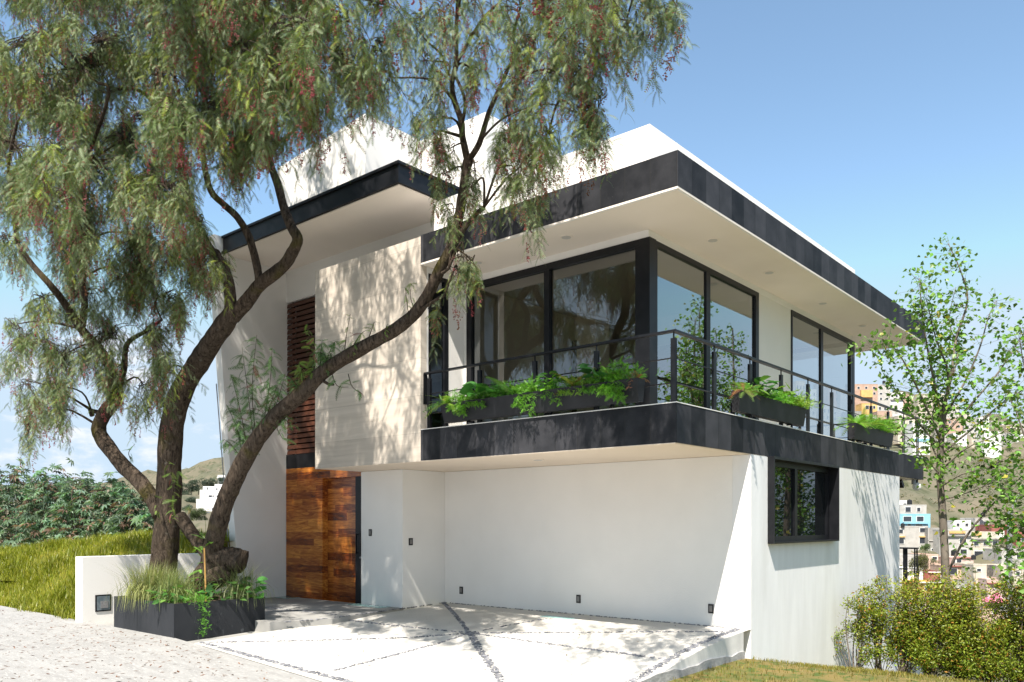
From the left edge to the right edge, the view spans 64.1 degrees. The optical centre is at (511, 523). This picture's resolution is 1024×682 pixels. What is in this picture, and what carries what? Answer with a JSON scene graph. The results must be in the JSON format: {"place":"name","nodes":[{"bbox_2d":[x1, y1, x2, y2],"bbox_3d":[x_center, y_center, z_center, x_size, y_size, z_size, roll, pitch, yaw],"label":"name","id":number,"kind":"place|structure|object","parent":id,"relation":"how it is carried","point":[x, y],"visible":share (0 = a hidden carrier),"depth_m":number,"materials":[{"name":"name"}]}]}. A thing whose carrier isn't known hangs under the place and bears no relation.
{"place":"outdoors","nodes":[
{"label":"outdoors","id":0,"kind":"place"},
{"bbox_2d":[0,528,229,619],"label":"bank grass","id":1,"kind":"structure","parent":0,"point":[48,568],"depth_m":19.21,"materials":[{"name":"green plant"}]},
{"bbox_2d":[0,541,230,614],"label":"embankment","id":2,"kind":"structure","parent":0,"point":[225,544],"depth_m":19.18,"materials":[{"name":"green plant"}]},
{"bbox_2d":[0,458,43,546],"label":"castor shrub","id":3,"kind":"object","parent":2,"relation":"on","point":[9,495],"visible":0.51,"depth_m":29.90,"materials":[{"name":"green plant"}]},
{"bbox_2d":[10,465,79,547],"bbox_3d":[-15.926,-0.042,28.179,2.439,3.893,2.443,0,0,41],"label":"castor shrub","id":4,"kind":"object","parent":2,"relation":"on","point":[47,500],"visible":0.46,"depth_m":27.69,"materials":[{"name":"green plant"}]},
{"bbox_2d":[37,457,92,538],"bbox_3d":[-17.447,-0.311,31.850,2.890,4.518,2.813,0,0,41],"label":"castor shrub","id":5,"kind":"object","parent":2,"relation":"on","point":[64,475],"visible":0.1,"depth_m":31.73,"materials":[{"name":"green plant"}]},
{"bbox_2d":[42,472,103,540],"bbox_3d":[-14.080,0.121,26.748,2.371,3.618,2.302,0,0,41],"label":"castor shrub","id":6,"kind":"object","parent":2,"relation":"on","point":[63,515],"visible":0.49,"depth_m":26.34,"materials":[{"name":"green plant"}]},
{"bbox_2d":[72,471,141,538],"bbox_3d":[-12.149,0.186,24.922,2.285,3.588,2.178,0,0,41],"label":"castor shrub","id":7,"kind":"object","parent":2,"relation":"on","point":[105,504],"visible":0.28,"depth_m":24.51,"materials":[{"name":"green plant"}]},
{"bbox_2d":[104,487,150,535],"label":"castor shrub","id":8,"kind":"object","parent":2,"relation":"on","point":[126,513],"visible":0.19,"depth_m":23.35,"materials":[{"name":"green plant"}]},
{"bbox_2d":[130,507,153,532],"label":"castor shrub","id":9,"kind":"object","parent":2,"relation":"on","point":[144,520],"visible":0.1,"depth_m":22.47,"materials":[{"name":"green plant"}]},
{"bbox_2d":[0,606,319,681],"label":"road","id":10,"kind":"structure","parent":0,"point":[12,658],"depth_m":11.26,"materials":[{"name":"grey stone"}]},
{"bbox_2d":[0,610,277,681],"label":"fallen leaves","id":11,"kind":"object","parent":10,"relation":"on","point":[113,653],"visible":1,"depth_m":11.73,"materials":[{"name":"brown plant"}]},
{"bbox_2d":[76,553,247,622],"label":"retaining wall","id":12,"kind":"structure","parent":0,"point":[95,585],"depth_m":14.99,"materials":[{"name":"white paint"}]},
{"bbox_2d":[98,621,262,645],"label":"path","id":13,"kind":"structure","parent":0,"point":[110,623],"depth_m":13.38,"materials":[{"name":"grey concrete"}]},
{"bbox_2d":[114,592,264,651],"bbox_3d":[-5.534,1.648,14.012,2.100,0.884,1.610,0,0,41],"label":"planter","id":14,"kind":"object","parent":13,"relation":"on","point":[181,620],"visible":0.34,"depth_m":13.30,"materials":[{"name":"paint"}]},
{"bbox_2d":[96,558,197,613],"bbox_3d":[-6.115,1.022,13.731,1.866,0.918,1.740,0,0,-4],"label":"ornamental grass","id":15,"kind":"object","parent":14,"relation":"in","point":[142,585],"depth_m":13.56,"materials":[{"name":"green plant"}]},
{"bbox_2d":[144,585,197,603],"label":"leafy plant","id":16,"kind":"object","parent":14,"relation":"in","point":[161,600],"visible":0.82,"depth_m":12.95,"materials":[{"name":"green plant"}]},
{"bbox_2d":[142,567,204,611],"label":"ornamental grass","id":17,"kind":"object","parent":14,"relation":"in","point":[180,590],"depth_m":13.25,"materials":[{"name":"green plant"}]},
{"bbox_2d":[182,589,221,636],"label":"trailing fern","id":18,"kind":"object","parent":14,"relation":"in","point":[205,610],"visible":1,"depth_m":13.04,"materials":[{"name":"green plant"}]},
{"bbox_2d":[197,581,251,600],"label":"leafy plant","id":19,"kind":"object","parent":14,"relation":"in","point":[208,589],"visible":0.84,"depth_m":13.51,"materials":[{"name":"green plant"}]},
{"bbox_2d":[191,561,279,608],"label":"ornamental grass","id":20,"kind":"object","parent":14,"relation":"in","point":[238,579],"depth_m":13.81,"materials":[{"name":"green plant"}]},
{"bbox_2d":[239,576,267,599],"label":"broadleaf plant","id":21,"kind":"object","parent":14,"relation":"in","point":[260,580],"visible":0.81,"depth_m":13.87,"materials":[{"name":"green plant"}]},
{"bbox_2d":[0,0,698,593],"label":"pepper tree","id":22,"kind":"object","parent":14,"relation":"in","point":[264,60],"visible":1,"depth_m":11.56,"materials":[{"name":"green plant"}]},
{"bbox_2d":[255,597,403,631],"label":"porch pavement","id":23,"kind":"structure","parent":0,"point":[274,619],"depth_m":15.01,"materials":[{"name":"grey concrete"}]},
{"bbox_2d":[195,603,749,681],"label":"driveway","id":24,"kind":"structure","parent":0,"point":[522,661],"depth_m":12.00,"materials":[{"name":"grey concrete"}]},
{"bbox_2d":[199,602,740,681],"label":"pebble strips","id":25,"kind":"object","parent":24,"relation":"on","point":[488,662],"visible":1,"depth_m":12.18,"materials":[{"name":"grey gravel"}]},
{"bbox_2d":[0,390,1023,681],"bbox_3d":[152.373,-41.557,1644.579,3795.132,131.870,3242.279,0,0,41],"label":"hillside","id":26,"kind":"structure","parent":0,"point":[924,494],"depth_m":365.02,"materials":[{"name":"green plant"}]},
{"bbox_2d":[190,508,207,520],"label":"distant tree","id":27,"kind":"object","parent":26,"relation":"on","point":[197,514],"visible":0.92,"depth_m":249.26,"materials":[{"name":"green plant"}]},
{"bbox_2d":[196,484,221,510],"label":"apartment building","id":28,"kind":"structure","parent":26,"relation":"on","point":[208,497],"depth_m":333.00,"materials":[{"name":"grey paint"}]},
{"bbox_2d":[102,387,1023,657],"bbox_3d":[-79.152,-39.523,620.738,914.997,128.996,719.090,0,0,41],"label":"scrub","id":29,"kind":"object","parent":26,"relation":"on","point":[976,463],"visible":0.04,"depth_m":321.20,"materials":[{"name":"green plant"}]},
{"bbox_2d":[208,112,924,671],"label":"modern house","id":30,"kind":"structure","parent":26,"relation":"on","point":[682,492],"depth_m":14.83,"materials":[{"name":"white paint"}]},
{"bbox_2d":[328,476,360,603],"bbox_3d":[-3.490,0.366,17.139,1.286,2.648,0.280,0,0,41],"label":"entrance door","id":31,"kind":"structure","parent":30,"relation":"in","point":[344,494],"depth_m":17.21,"materials":[{"name":"brown wood"}]},
{"bbox_2d":[428,273,447,427],"bbox_3d":[-1.298,-2.935,14.186,0.076,2.680,0.473,0,0,41],"label":"window","id":32,"kind":"structure","parent":30,"relation":"in","point":[439,380],"depth_m":14.22,"materials":[{"name":"black paint"}]},
{"bbox_2d":[440,377,644,423],"bbox_3d":[0.312,-1.767,12.195,3.750,0.357,0.200,0,0,41],"label":"planter box","id":33,"kind":"object","parent":30,"relation":"attached to","point":[498,407],"visible":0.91,"depth_m":11.96,"materials":[{"name":"black metal"}]},
{"bbox_2d":[423,395,458,418],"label":"fern","id":34,"kind":"object","parent":33,"relation":"in","point":[445,399],"visible":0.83,"depth_m":13.21,"materials":[{"name":"green plant"}]},
{"bbox_2d":[436,388,490,416],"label":"asparagus fern","id":35,"kind":"object","parent":33,"relation":"in","point":[455,397],"visible":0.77,"depth_m":13.05,"materials":[{"name":"green plant"}]},
{"bbox_2d":[459,381,502,409],"bbox_3d":[-0.472,-2.006,12.831,0.861,0.482,0.811,0,0,-5],"label":"monstera","id":36,"kind":"object","parent":33,"relation":"in","point":[468,386],"visible":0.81,"depth_m":12.76,"materials":[{"name":"green plant"}]},
{"bbox_2d":[474,380,526,398],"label":"asparagus fern","id":37,"kind":"object","parent":33,"relation":"in","point":[503,393],"visible":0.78,"depth_m":12.56,"materials":[{"name":"green plant"}]},
{"bbox_2d":[485,377,538,395],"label":"fern","id":38,"kind":"object","parent":33,"relation":"in","point":[503,385],"visible":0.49,"depth_m":12.33,"materials":[{"name":"green plant"}]},
{"bbox_2d":[504,373,555,417],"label":"asparagus fern","id":39,"kind":"object","parent":33,"relation":"in","point":[523,388],"visible":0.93,"depth_m":12.13,"materials":[{"name":"green plant"}]},
{"bbox_2d":[530,370,574,406],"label":"plant","id":40,"kind":"object","parent":33,"relation":"in","point":[554,380],"visible":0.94,"depth_m":11.84,"materials":[{"name":"green plant"}]},
{"bbox_2d":[545,367,594,397],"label":"fern","id":41,"kind":"object","parent":33,"relation":"in","point":[570,382],"visible":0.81,"depth_m":11.61,"materials":[{"name":"green plant"}]},
{"bbox_2d":[559,363,614,395],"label":"broadleaf plant","id":42,"kind":"object","parent":33,"relation":"in","point":[584,368],"visible":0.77,"depth_m":11.38,"materials":[{"name":"green plant"}]},
{"bbox_2d":[589,356,659,405],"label":"asparagus fern","id":43,"kind":"object","parent":33,"relation":"in","point":[616,375],"visible":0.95,"depth_m":11.12,"materials":[{"name":"green plant"}]},
{"bbox_2d":[466,239,639,423],"bbox_3d":[0.579,-2.926,13.445,3.588,2.663,0.094,0,0,41],"label":"window frame","id":44,"kind":"structure","parent":30,"relation":"in","point":[547,268],"depth_m":13.39,"materials":[{"name":"black paint"}]},
{"bbox_2d":[572,340,576,412],"bbox_3d":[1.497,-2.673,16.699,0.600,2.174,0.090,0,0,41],"label":"railing post","id":45,"kind":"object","parent":30,"relation":"in","point":[574,343],"depth_m":16.82,"materials":[{"name":"metal"}]},
{"bbox_2d":[656,241,758,419],"bbox_3d":[3.336,-2.926,13.721,0.067,2.663,3.706,0,0,41],"label":"window frame","id":46,"kind":"structure","parent":30,"relation":"in","point":[707,272],"depth_m":13.57,"materials":[{"name":"black paint"}]},
{"bbox_2d":[731,390,806,426],"bbox_3d":[4.108,-1.773,12.943,0.150,0.344,2.570,0,0,41],"label":"planter box","id":47,"kind":"object","parent":30,"relation":"attached to","point":[770,409],"visible":1,"depth_m":12.72,"materials":[{"name":"black metal"}]},
{"bbox_2d":[722,380,762,399],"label":"fern","id":48,"kind":"object","parent":47,"relation":"in","point":[748,391],"visible":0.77,"depth_m":12.10,"materials":[{"name":"green plant"}]},
{"bbox_2d":[735,375,770,395],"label":"plant","id":49,"kind":"object","parent":47,"relation":"in","point":[764,377],"visible":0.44,"depth_m":12.40,"materials":[{"name":"green plant"}]},
{"bbox_2d":[745,377,783,399],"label":"broadleaf plant","id":50,"kind":"object","parent":47,"relation":"in","point":[757,380],"visible":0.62,"depth_m":12.64,"materials":[{"name":"green plant"}]},
{"bbox_2d":[768,385,801,405],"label":"asparagus fern","id":51,"kind":"object","parent":47,"relation":"on","point":[782,396],"visible":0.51,"depth_m":13.04,"materials":[{"name":"green plant"}]},
{"bbox_2d":[792,388,823,409],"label":"asparagus fern","id":52,"kind":"object","parent":47,"relation":"in","point":[806,403],"visible":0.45,"depth_m":13.70,"materials":[{"name":"green plant"}]},
{"bbox_2d":[775,461,828,541],"bbox_3d":[4.917,-0.358,14.074,0.071,1.308,2.893,0,0,41],"label":"window frame","id":53,"kind":"structure","parent":30,"relation":"in","point":[801,491],"depth_m":14.21,"materials":[{"name":"black paint"}]},
{"bbox_2d":[791,310,852,440],"bbox_3d":[6.737,-2.926,17.702,0.067,2.663,3.658,0,0,41],"label":"window","id":54,"kind":"structure","parent":30,"relation":"in","point":[822,349],"depth_m":17.79,"materials":[{"name":"black paint"}]},
{"bbox_2d":[848,423,893,447],"bbox_3d":[7.394,-1.773,16.790,0.150,0.344,2.510,0,0,41],"label":"planter box","id":55,"kind":"object","parent":30,"relation":"attached to","point":[857,432],"visible":1,"depth_m":16.55,"materials":[{"name":"black metal"}]},
{"bbox_2d":[834,414,881,435],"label":"fern","id":56,"kind":"object","parent":55,"relation":"in","point":[859,420],"visible":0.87,"depth_m":16.08,"materials":[{"name":"green plant"}]},
{"bbox_2d":[841,407,891,427],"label":"fern","id":57,"kind":"object","parent":55,"relation":"in","point":[873,423],"visible":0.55,"depth_m":16.33,"materials":[{"name":"green plant"}]},
{"bbox_2d":[864,413,892,430],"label":"asparagus fern","id":58,"kind":"object","parent":55,"relation":"in","point":[880,427],"visible":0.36,"depth_m":16.89,"materials":[{"name":"green plant"}]},
{"bbox_2d":[882,416,907,434],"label":"asparagus fern","id":59,"kind":"object","parent":55,"relation":"in","point":[891,426],"visible":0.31,"depth_m":17.33,"materials":[{"name":"green plant"}]},
{"bbox_2d":[793,381,801,397],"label":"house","id":60,"kind":"structure","parent":26,"relation":"on","point":[797,385],"depth_m":529.92,"materials":[{"name":"white paint"}]},
{"bbox_2d":[855,403,876,414],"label":"house","id":61,"kind":"structure","parent":26,"relation":"on","point":[859,407],"depth_m":500.00,"materials":[{"name":"yellow paint"}]},
{"bbox_2d":[855,384,877,404],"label":"house","id":62,"kind":"structure","parent":26,"relation":"on","point":[867,391],"depth_m":520.00,"materials":[{"name":"paint"}]},
{"bbox_2d":[878,384,889,403],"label":"house","id":63,"kind":"structure","parent":26,"relation":"on","point":[882,396],"depth_m":520.00,"materials":[{"name":"white paint"}]},
{"bbox_2d":[890,392,903,413],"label":"house","id":64,"kind":"structure","parent":26,"relation":"on","point":[900,403],"depth_m":525.00,"materials":[{"name":"white paint"}]},
{"bbox_2d":[890,415,929,444],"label":"house","id":65,"kind":"structure","parent":26,"relation":"on","point":[896,437],"depth_m":469.79,"materials":[{"name":"white paint"}]},
{"bbox_2d":[899,566,922,585],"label":"house","id":66,"kind":"structure","parent":26,"relation":"on","point":[901,574],"depth_m":214.00,"materials":[{"name":"white paint"}]},
{"bbox_2d":[899,597,922,674],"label":"terrace wall","id":67,"kind":"structure","parent":26,"relation":"on","point":[917,671],"depth_m":19.30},
{"bbox_2d":[899,547,918,591],"bbox_3d":[9.019,1.183,19.947,1.620,1.215,0.200,0,0,41],"label":"terrace railing","id":68,"kind":"object","parent":67,"relation":"on","point":[905,558],"visible":0.39,"depth_m":19.57,"materials":[{"name":"black metal"}]},
{"bbox_2d":[899,505,926,513],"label":"house","id":69,"kind":"structure","parent":26,"relation":"on","point":[912,509],"depth_m":275.00,"materials":[{"name":"white paint"}]},
{"bbox_2d":[899,526,927,553],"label":"house","id":70,"kind":"structure","parent":26,"relation":"on","point":[911,536],"depth_m":250.00,"materials":[{"name":"white paint"}]},
{"bbox_2d":[899,514,930,527],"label":"house","id":71,"kind":"structure","parent":26,"relation":"on","point":[915,519],"depth_m":261.96,"materials":[{"name":"blue paint"}]},
{"bbox_2d":[905,423,929,455],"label":"house","id":72,"kind":"structure","parent":26,"relation":"on","point":[921,441],"depth_m":440.00,"materials":[{"name":"white"}]},
{"bbox_2d":[908,553,929,580],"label":"distant tree","id":73,"kind":"object","parent":26,"relation":"on","point":[922,559],"visible":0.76,"depth_m":188.70,"materials":[{"name":"green plant"}]},
{"bbox_2d":[908,553,937,569],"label":"house","id":74,"kind":"structure","parent":26,"relation":"on","point":[932,556],"depth_m":228.00,"materials":[{"name":"white paint"}]},
{"bbox_2d":[911,394,943,418],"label":"house","id":75,"kind":"structure","parent":26,"relation":"on","point":[914,403],"depth_m":540.00,"materials":[{"name":"white paint"}]},
{"bbox_2d":[924,528,938,550],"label":"house","id":76,"kind":"structure","parent":26,"relation":"on","point":[928,533],"depth_m":248.00,"materials":[{"name":"white paint"}]},
{"bbox_2d":[923,570,940,580],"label":"house","id":77,"kind":"structure","parent":26,"relation":"on","point":[927,575],"depth_m":212.00,"materials":[{"name":"orange"}]},
{"bbox_2d":[930,564,961,579],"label":"house","id":78,"kind":"structure","parent":26,"relation":"on","point":[936,567],"depth_m":218.00,"materials":[{"name":"white paint"}]},
{"bbox_2d":[933,529,970,556],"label":"house","id":79,"kind":"structure","parent":26,"relation":"on","point":[958,533],"depth_m":244.00,"materials":[{"name":"white paint"}]},
{"bbox_2d":[945,419,962,433],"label":"house","id":80,"kind":"structure","parent":26,"relation":"on","point":[959,428],"depth_m":500.02,"materials":[{"name":"brick"}]},
{"bbox_2d":[938,556,973,565],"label":"house","id":81,"kind":"structure","parent":26,"relation":"on","point":[958,560],"depth_m":222.00,"materials":[{"name":"white paint"}]},
{"bbox_2d":[939,579,973,595],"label":"house","id":82,"kind":"structure","parent":26,"relation":"on","point":[965,582],"depth_m":206.00,"materials":[{"name":"white"}]},
{"bbox_2d":[947,433,966,445],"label":"house","id":83,"kind":"structure","parent":26,"relation":"on","point":[964,438],"depth_m":469.99,"materials":[{"name":"white paint"}]},
{"bbox_2d":[947,520,970,528],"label":"house","id":84,"kind":"structure","parent":26,"relation":"on","point":[963,525],"depth_m":272.00,"materials":[{"name":"white paint"}]},
{"bbox_2d":[955,563,986,591],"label":"house","id":85,"kind":"structure","parent":26,"relation":"on","point":[981,570],"depth_m":212.00,"materials":[{"name":"white paint"}]},
{"bbox_2d":[960,518,988,530],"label":"house","id":86,"kind":"structure","parent":26,"relation":"on","point":[981,521],"depth_m":270.00,"materials":[{"name":"white paint"}]},
{"bbox_2d":[971,531,999,555],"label":"house","id":87,"kind":"structure","parent":26,"relation":"on","point":[977,550],"depth_m":246.00,"materials":[{"name":"white paint"}]},
{"bbox_2d":[975,431,1000,457],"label":"house","id":88,"kind":"structure","parent":26,"relation":"on","point":[996,454],"depth_m":460.00,"materials":[{"name":"white paint"}]},
{"bbox_2d":[972,602,1003,630],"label":"house","id":89,"kind":"structure","parent":26,"relation":"on","point":[984,603],"depth_m":170.00,"materials":[{"name":"white paint"}]},
{"bbox_2d":[977,576,1005,599],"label":"house","id":90,"kind":"structure","parent":26,"relation":"on","point":[988,580],"depth_m":208.00,"materials":[{"name":"white paint"}]},
{"bbox_2d":[975,525,1015,540],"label":"house","id":91,"kind":"structure","parent":26,"relation":"on","point":[982,527],"depth_m":259.49,"materials":[{"name":"red"}]},
{"bbox_2d":[971,319,1023,598],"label":"young poplar","id":92,"kind":"object","parent":26,"relation":"on","point":[1017,536],"visible":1,"depth_m":13.58,"materials":[{"name":"green plant"}]},
{"bbox_2d":[983,548,1023,571],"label":"house","id":93,"kind":"structure","parent":26,"relation":"on","point":[987,552],"depth_m":234.34,"materials":[{"name":"white paint"}]},
{"bbox_2d":[987,564,1022,590],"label":"house","id":94,"kind":"structure","parent":26,"relation":"on","point":[991,571],"depth_m":215.72,"materials":[{"name":"white paint"}]},
{"bbox_2d":[1006,496,1018,605],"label":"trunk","id":95,"kind":"object","parent":26,"relation":"on","point":[1010,535],"visible":0.25,"depth_m":59.87,"materials":[{"name":"brown plant"}]},
{"bbox_2d":[0,0,1023,484],"label":"sky","id":96,"kind":"structure","parent":0,"point":[878,130],"materials":[{"name":"blue"}]},
{"bbox_2d":[664,632,743,671],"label":"retaining wall","id":97,"kind":"structure","parent":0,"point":[730,646],"depth_m":11.56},
{"bbox_2d":[777,382,803,405],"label":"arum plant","id":98,"kind":"object","parent":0,"point":[790,393],"visible":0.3,"depth_m":13.40,"materials":[{"name":"green plant"}]},
{"bbox_2d":[668,655,986,681],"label":"lawn","id":99,"kind":"structure","parent":0,"point":[827,677],"depth_m":10.92,"materials":[{"name":"plant"}]},
{"bbox_2d":[640,651,744,681],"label":"kerb footing","id":100,"kind":"object","parent":99,"relation":"on","point":[668,675],"visible":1,"depth_m":10.98,"materials":[{"name":"grey concrete"}]},
{"bbox_2d":[831,586,882,667],"bbox_3d":[6.333,1.898,15.039,0.985,1.600,0.813,0,0,41],"label":"hedge shrub","id":101,"kind":"object","parent":99,"relation":"on","point":[859,631],"visible":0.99,"depth_m":14.92,"materials":[{"name":"green plant"}]},
{"bbox_2d":[853,575,905,670],"bbox_3d":[6.699,1.801,14.976,0.935,1.868,0.765,0,0,-2],"label":"hedge shrub","id":102,"kind":"object","parent":99,"relation":"on","point":[879,613],"visible":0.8,"depth_m":14.97,"materials":[{"name":"green plant"}]},
{"bbox_2d":[872,577,943,673],"bbox_3d":[7.112,1.805,14.702,1.282,1.849,1.102,0,0,41],"label":"hedge shrub","id":103,"kind":"object","parent":99,"relation":"on","point":[901,625],"visible":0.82,"depth_m":14.58,"materials":[{"name":"green plant"}]},
{"bbox_2d":[894,565,967,678],"bbox_3d":[7.422,1.778,14.486,1.340,2.085,1.326,0,0,41],"label":"hedge shrub","id":104,"kind":"object","parent":99,"relation":"on","point":[932,606],"visible":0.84,"depth_m":14.32,"materials":[{"name":"green plant"}]},
{"bbox_2d":[841,232,1023,597],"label":"young poplar","id":105,"kind":"object","parent":99,"relation":"on","point":[940,412],"visible":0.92,"depth_m":15.28,"materials":[{"name":"green plant"}]},
{"bbox_2d":[922,565,1004,680],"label":"hedge shrub","id":106,"kind":"object","parent":99,"relation":"on","point":[963,611],"visible":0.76,"depth_m":14.09,"materials":[{"name":"green plant"}]},
{"bbox_2d":[945,598,1015,681],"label":"hedge shrub","id":107,"kind":"object","parent":99,"relation":"on","point":[982,663],"visible":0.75,"depth_m":13.82,"materials":[{"name":"green plant"}]},
{"bbox_2d":[976,570,1023,681],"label":"hedge shrub","id":108,"kind":"object","parent":99,"relation":"on","point":[1011,610],"visible":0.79,"depth_m":13.75,"materials":[{"name":"green plant"}]},
{"bbox_2d":[1003,592,1023,681],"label":"hedge shrub","id":109,"kind":"object","parent":99,"relation":"on","point":[1022,674],"visible":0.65,"depth_m":13.68,"materials":[{"name":"green plant"}]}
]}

